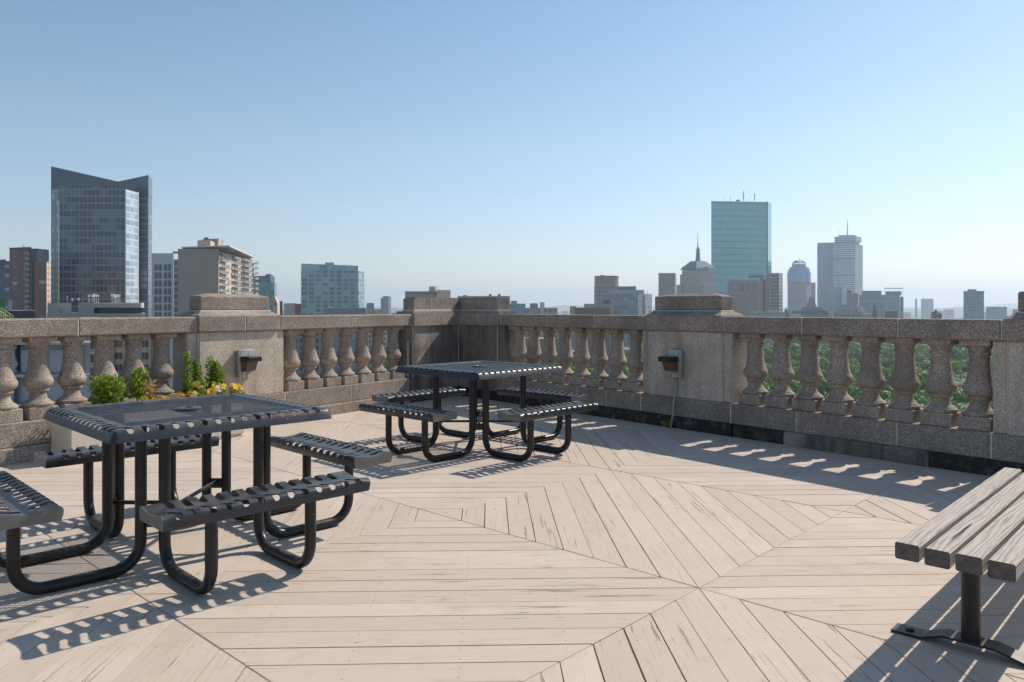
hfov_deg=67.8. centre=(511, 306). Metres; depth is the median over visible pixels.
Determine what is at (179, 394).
pansy
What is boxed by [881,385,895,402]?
park tree
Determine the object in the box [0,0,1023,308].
sky
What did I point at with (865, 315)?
white low house
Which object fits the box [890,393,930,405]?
park tree
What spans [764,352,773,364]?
park tree
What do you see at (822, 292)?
cream block
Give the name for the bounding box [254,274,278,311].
teal block
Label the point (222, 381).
leafy plant
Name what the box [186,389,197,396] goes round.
pansy
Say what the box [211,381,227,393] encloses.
pansy
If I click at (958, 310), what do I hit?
hills
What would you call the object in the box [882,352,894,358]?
park tree
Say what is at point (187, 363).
leafy plant
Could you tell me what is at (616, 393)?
balustrade
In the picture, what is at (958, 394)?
park tree
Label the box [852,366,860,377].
park tree
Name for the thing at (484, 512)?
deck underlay
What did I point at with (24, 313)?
dark roof
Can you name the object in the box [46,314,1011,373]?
ground
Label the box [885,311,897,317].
red low block
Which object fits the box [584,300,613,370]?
cream lowrise
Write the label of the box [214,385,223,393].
pansy
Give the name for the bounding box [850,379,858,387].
park tree
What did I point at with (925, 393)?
park tree
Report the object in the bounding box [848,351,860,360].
park tree
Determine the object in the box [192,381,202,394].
pansy
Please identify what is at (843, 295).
lit glass fin
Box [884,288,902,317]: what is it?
framed office
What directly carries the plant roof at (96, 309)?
on the ground at (958, 316)
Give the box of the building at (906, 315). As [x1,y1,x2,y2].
[903,313,910,317]
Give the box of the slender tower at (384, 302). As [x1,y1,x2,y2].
[381,296,390,313]
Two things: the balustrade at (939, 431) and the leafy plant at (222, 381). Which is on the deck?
the balustrade at (939, 431)
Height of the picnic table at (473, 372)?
0.780 m
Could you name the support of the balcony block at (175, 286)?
on the ground at (958, 316)
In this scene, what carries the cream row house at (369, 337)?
on the ground at (958, 316)
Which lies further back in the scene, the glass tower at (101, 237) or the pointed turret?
the pointed turret
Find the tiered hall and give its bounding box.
[834,305,864,342]
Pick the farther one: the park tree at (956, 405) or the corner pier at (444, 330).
the park tree at (956, 405)
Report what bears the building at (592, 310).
on the park lawn at (961, 381)
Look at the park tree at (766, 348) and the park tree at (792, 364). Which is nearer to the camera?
the park tree at (792, 364)
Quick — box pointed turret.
[933,309,941,318]
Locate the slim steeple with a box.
[872,304,876,317]
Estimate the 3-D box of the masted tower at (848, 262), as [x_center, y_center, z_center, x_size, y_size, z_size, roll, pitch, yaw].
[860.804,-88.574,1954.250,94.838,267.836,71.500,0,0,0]
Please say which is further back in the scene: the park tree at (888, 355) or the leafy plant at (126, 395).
the park tree at (888, 355)
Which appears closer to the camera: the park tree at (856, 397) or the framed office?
the park tree at (856, 397)
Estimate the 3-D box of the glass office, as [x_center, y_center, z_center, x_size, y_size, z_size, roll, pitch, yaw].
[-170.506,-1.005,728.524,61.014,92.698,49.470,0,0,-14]
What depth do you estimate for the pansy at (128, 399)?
7.08 m
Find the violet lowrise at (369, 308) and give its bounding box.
[366,303,373,313]
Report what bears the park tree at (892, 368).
on the park lawn at (961, 381)
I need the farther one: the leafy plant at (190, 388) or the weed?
the weed
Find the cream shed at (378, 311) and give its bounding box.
[373,309,383,342]
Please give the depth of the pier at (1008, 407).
5.95 m
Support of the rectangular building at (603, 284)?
on the park lawn at (961, 381)
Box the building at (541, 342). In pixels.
[525,337,557,352]
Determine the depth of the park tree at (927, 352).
564.90 m
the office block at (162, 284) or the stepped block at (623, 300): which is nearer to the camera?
the office block at (162, 284)
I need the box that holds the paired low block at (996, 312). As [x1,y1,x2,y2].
[986,307,1006,318]
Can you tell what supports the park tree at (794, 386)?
on the park lawn at (961, 381)
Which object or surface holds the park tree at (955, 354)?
on the park lawn at (961, 381)
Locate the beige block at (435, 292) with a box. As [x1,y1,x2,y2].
[405,284,449,298]
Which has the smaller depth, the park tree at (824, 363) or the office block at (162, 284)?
the park tree at (824, 363)
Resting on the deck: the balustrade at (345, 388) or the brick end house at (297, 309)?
the balustrade at (345, 388)
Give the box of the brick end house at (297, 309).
[295,304,300,314]
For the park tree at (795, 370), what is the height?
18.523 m
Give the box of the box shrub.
[86,374,126,403]
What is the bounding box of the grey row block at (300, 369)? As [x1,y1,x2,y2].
[296,332,321,375]
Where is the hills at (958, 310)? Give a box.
[46,307,1017,313]
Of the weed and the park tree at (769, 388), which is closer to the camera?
the weed
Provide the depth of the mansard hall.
691.50 m
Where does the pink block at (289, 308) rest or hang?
on the ground at (958, 316)
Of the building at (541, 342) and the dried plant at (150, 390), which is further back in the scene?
the building at (541, 342)
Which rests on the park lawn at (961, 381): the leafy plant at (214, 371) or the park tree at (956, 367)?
the park tree at (956, 367)
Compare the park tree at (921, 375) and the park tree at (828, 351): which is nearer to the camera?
the park tree at (921, 375)
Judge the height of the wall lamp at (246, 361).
0.525 m
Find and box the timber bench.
[891,467,1023,664]
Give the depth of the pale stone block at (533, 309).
500.00 m
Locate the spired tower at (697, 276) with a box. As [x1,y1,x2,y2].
[676,238,717,293]
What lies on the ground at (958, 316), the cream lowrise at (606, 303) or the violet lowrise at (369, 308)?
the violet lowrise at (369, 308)
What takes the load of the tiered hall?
on the park lawn at (961, 381)
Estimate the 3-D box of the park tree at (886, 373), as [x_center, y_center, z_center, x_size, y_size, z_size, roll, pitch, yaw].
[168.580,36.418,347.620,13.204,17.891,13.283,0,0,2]
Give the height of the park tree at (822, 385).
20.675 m
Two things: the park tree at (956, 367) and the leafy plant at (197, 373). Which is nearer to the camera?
the leafy plant at (197, 373)
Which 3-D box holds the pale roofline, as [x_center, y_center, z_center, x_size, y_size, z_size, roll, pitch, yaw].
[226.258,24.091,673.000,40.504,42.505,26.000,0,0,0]
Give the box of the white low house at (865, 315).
[861,314,870,317]
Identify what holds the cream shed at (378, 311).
on the ground at (958, 316)
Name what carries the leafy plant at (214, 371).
on the planter
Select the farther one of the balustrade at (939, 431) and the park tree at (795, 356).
the park tree at (795, 356)
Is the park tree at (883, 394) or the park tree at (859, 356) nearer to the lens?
the park tree at (883, 394)
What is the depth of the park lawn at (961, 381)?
472.11 m
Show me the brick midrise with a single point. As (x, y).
(852, 298)
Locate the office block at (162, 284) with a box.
[152,253,172,387]
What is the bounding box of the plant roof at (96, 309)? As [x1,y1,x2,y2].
[47,294,144,317]
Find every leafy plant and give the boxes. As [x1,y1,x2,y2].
[120,382,128,401]
[128,367,148,400]
[181,351,193,393]
[182,385,192,396]
[184,380,206,396]
[191,359,203,393]
[204,355,222,388]
[211,360,227,393]
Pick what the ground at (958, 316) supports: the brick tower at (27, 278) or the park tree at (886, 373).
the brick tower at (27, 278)
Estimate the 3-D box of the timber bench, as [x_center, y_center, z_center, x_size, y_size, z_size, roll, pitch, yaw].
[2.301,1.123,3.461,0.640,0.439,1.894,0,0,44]
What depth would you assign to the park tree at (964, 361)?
439.76 m
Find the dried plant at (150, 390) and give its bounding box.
[141,379,158,398]
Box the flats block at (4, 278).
[0,260,8,309]
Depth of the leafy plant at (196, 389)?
7.67 m
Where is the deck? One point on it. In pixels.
(624, 551)
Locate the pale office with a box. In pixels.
[824,295,831,317]
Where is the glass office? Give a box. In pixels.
[301,262,363,314]
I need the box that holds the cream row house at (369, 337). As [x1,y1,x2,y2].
[367,331,371,352]
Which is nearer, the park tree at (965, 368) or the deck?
the deck
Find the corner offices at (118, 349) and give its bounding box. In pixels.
[112,338,169,386]
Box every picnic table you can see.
[0,393,391,594]
[359,360,597,461]
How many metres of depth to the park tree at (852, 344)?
541.80 m
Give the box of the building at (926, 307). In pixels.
[921,299,932,318]
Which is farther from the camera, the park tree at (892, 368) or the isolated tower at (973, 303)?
the isolated tower at (973, 303)
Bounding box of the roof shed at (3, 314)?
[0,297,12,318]
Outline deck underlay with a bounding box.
[461,405,508,532]
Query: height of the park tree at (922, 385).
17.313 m
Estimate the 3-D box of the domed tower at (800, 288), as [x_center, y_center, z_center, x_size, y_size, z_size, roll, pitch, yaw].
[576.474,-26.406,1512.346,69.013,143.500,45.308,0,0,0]
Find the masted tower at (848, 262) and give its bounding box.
[834,220,862,305]
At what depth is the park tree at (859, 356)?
445.31 m
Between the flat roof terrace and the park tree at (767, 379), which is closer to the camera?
the park tree at (767, 379)
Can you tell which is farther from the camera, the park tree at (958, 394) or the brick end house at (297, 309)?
the brick end house at (297, 309)
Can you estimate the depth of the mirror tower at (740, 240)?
1406.11 m
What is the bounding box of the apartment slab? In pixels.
[178,237,258,314]
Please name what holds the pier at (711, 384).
on the deck
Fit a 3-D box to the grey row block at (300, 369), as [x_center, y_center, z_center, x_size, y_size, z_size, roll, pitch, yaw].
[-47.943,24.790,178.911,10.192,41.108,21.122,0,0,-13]
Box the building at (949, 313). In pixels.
[945,309,953,317]
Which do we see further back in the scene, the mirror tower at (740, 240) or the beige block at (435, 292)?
the mirror tower at (740, 240)
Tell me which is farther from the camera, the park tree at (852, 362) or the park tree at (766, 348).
the park tree at (766, 348)
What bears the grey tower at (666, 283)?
on the park lawn at (961, 381)
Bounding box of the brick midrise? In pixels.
[847,290,857,307]
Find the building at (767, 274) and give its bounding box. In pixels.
[767,274,768,309]
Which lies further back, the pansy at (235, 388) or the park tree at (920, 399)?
the park tree at (920, 399)
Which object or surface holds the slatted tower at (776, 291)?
on the park lawn at (961, 381)
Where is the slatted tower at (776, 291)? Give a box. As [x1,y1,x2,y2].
[760,273,782,311]
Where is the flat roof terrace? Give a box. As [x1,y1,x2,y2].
[457,294,509,308]
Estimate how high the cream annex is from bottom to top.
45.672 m
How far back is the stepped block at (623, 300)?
619.52 m
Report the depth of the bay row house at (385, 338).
480.00 m
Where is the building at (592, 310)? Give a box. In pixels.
[575,307,609,374]
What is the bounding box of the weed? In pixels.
[661,420,669,425]
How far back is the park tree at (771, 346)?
542.04 m
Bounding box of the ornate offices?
[81,317,94,398]
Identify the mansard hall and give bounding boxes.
[791,297,828,356]
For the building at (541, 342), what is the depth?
464.70 m
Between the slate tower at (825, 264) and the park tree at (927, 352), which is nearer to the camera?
the park tree at (927, 352)
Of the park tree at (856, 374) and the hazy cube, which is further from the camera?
the hazy cube
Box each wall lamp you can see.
[235,349,261,392]
[658,349,683,427]
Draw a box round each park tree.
[539,360,559,366]
[610,367,630,374]
[747,373,772,385]
[747,382,774,391]
[763,343,773,355]
[763,346,770,355]
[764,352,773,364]
[789,380,801,394]
[790,344,800,362]
[790,352,800,363]
[791,360,797,367]
[792,366,799,379]
[817,377,847,395]
[818,349,826,355]
[818,357,829,370]
[821,346,830,357]
[847,385,891,399]
[848,343,861,361]
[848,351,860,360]
[849,358,859,374]
[849,364,858,375]
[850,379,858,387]
[851,347,861,356]
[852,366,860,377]
[852,393,862,401]
[855,352,881,361]
[881,358,894,367]
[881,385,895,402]
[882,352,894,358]
[882,368,891,399]
[885,347,894,353]
[888,364,921,371]
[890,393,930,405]
[914,354,926,362]
[915,378,926,392]
[916,369,928,380]
[917,361,929,369]
[917,389,931,398]
[921,348,930,354]
[950,389,969,404]
[950,398,965,411]
[951,348,964,360]
[951,359,961,376]
[954,344,967,351]
[958,358,968,364]
[961,364,968,378]
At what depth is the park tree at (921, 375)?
309.26 m
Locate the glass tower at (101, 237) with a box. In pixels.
[51,166,151,316]
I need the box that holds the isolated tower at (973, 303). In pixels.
[963,289,983,318]
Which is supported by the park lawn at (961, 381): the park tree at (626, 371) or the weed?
the park tree at (626, 371)
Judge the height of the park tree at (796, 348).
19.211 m
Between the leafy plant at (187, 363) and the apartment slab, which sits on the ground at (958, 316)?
the apartment slab
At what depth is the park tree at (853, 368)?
397.72 m
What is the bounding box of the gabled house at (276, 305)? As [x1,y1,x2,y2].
[273,297,279,314]
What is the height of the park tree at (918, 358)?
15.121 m
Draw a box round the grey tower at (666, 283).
[658,273,675,295]
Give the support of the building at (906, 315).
on the ground at (958, 316)
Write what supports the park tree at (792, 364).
on the park lawn at (961, 381)
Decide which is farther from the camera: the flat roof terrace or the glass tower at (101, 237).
the flat roof terrace
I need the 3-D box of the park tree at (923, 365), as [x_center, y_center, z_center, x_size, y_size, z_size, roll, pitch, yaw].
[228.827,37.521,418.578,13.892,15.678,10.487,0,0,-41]
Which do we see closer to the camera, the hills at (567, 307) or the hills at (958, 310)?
the hills at (958, 310)
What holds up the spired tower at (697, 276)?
on the park lawn at (961, 381)
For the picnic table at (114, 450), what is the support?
on the deck
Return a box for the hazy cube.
[540,302,543,313]
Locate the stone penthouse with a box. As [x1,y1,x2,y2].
[11,341,89,405]
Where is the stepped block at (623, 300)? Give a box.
[603,286,651,346]
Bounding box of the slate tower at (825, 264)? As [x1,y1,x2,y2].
[817,242,835,306]
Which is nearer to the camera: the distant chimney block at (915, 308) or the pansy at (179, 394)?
the pansy at (179, 394)
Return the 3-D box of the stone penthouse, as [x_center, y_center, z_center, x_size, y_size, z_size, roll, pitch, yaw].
[-15.294,23.154,24.232,3.937,44.380,10.362,0,0,-36]
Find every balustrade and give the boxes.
[0,317,195,465]
[280,314,412,415]
[500,314,645,422]
[724,317,1002,475]
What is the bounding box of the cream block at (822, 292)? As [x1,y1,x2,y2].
[820,289,824,308]
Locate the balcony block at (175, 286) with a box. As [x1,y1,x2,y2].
[173,251,177,316]
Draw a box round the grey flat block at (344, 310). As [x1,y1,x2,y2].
[325,306,365,372]
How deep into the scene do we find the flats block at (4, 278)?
518.12 m
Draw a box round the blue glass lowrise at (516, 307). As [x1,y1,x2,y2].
[510,301,524,313]
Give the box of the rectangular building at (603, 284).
[594,275,618,303]
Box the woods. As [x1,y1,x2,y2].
[541,336,992,355]
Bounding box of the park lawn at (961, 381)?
[626,349,991,407]
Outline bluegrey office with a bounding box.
[859,291,883,317]
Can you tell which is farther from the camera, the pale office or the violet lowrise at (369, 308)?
the pale office
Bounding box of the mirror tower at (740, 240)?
[711,190,770,311]
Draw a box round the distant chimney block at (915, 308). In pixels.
[915,299,916,318]
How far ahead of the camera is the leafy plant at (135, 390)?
7.21 m
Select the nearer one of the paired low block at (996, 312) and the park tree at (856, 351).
the park tree at (856, 351)
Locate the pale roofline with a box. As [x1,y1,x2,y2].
[750,310,785,342]
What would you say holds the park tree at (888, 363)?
on the park lawn at (961, 381)
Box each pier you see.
[173,293,284,420]
[392,297,520,402]
[641,293,746,436]
[992,291,1023,475]
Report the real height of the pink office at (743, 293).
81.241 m
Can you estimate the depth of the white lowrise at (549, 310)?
520.00 m
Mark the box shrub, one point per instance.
(108, 390)
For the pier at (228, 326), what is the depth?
8.39 m
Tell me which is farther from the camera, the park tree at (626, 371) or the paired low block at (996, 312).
the paired low block at (996, 312)
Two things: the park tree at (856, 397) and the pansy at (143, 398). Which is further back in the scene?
the park tree at (856, 397)
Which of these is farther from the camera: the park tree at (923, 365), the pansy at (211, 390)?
the park tree at (923, 365)
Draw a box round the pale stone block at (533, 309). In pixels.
[525,303,540,337]
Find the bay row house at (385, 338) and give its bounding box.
[384,330,386,350]
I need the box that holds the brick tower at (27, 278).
[9,245,49,317]
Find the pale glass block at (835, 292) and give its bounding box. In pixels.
[826,286,842,317]
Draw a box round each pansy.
[122,397,135,401]
[137,396,149,400]
[160,395,177,398]
[176,391,185,396]
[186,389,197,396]
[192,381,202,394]
[203,387,217,394]
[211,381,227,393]
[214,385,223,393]
[228,383,244,393]
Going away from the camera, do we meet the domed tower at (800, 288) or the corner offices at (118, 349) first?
the corner offices at (118, 349)
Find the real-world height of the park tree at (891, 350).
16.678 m
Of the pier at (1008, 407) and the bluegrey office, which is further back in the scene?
the bluegrey office
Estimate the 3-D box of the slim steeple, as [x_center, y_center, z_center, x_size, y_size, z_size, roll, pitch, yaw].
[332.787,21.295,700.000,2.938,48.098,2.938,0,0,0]
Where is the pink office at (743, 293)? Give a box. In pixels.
[727,273,769,316]
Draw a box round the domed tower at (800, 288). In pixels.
[787,260,814,316]
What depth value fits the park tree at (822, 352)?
514.92 m
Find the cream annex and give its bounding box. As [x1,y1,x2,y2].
[570,306,575,349]
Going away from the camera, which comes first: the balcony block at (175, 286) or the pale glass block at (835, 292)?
the balcony block at (175, 286)
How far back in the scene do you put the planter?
6.67 m
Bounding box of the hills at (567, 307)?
[46,303,1017,310]
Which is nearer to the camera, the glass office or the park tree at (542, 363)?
the park tree at (542, 363)
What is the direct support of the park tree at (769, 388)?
on the park lawn at (961, 381)
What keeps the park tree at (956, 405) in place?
on the park lawn at (961, 381)
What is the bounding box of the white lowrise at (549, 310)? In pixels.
[543,308,556,337]
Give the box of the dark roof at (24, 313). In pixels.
[6,300,34,317]
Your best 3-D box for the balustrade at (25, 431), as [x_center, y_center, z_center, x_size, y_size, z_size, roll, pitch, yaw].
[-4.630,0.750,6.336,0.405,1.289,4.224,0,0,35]
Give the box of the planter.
[51,403,243,458]
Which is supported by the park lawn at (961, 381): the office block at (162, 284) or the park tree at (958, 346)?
the park tree at (958, 346)
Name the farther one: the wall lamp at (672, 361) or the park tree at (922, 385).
the park tree at (922, 385)
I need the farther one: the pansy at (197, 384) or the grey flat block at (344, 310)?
the grey flat block at (344, 310)
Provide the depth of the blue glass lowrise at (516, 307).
480.00 m
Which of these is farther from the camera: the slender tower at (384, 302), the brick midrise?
the slender tower at (384, 302)
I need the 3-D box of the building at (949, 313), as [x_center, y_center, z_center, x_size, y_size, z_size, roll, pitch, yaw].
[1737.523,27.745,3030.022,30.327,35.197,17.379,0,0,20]
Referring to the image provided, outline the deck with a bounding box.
[0,395,1023,681]
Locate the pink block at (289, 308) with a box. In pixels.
[284,303,295,314]
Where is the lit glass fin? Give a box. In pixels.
[842,287,845,304]
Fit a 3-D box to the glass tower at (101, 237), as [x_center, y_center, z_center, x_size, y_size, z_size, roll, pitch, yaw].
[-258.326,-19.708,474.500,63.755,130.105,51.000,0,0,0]
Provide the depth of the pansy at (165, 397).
7.41 m

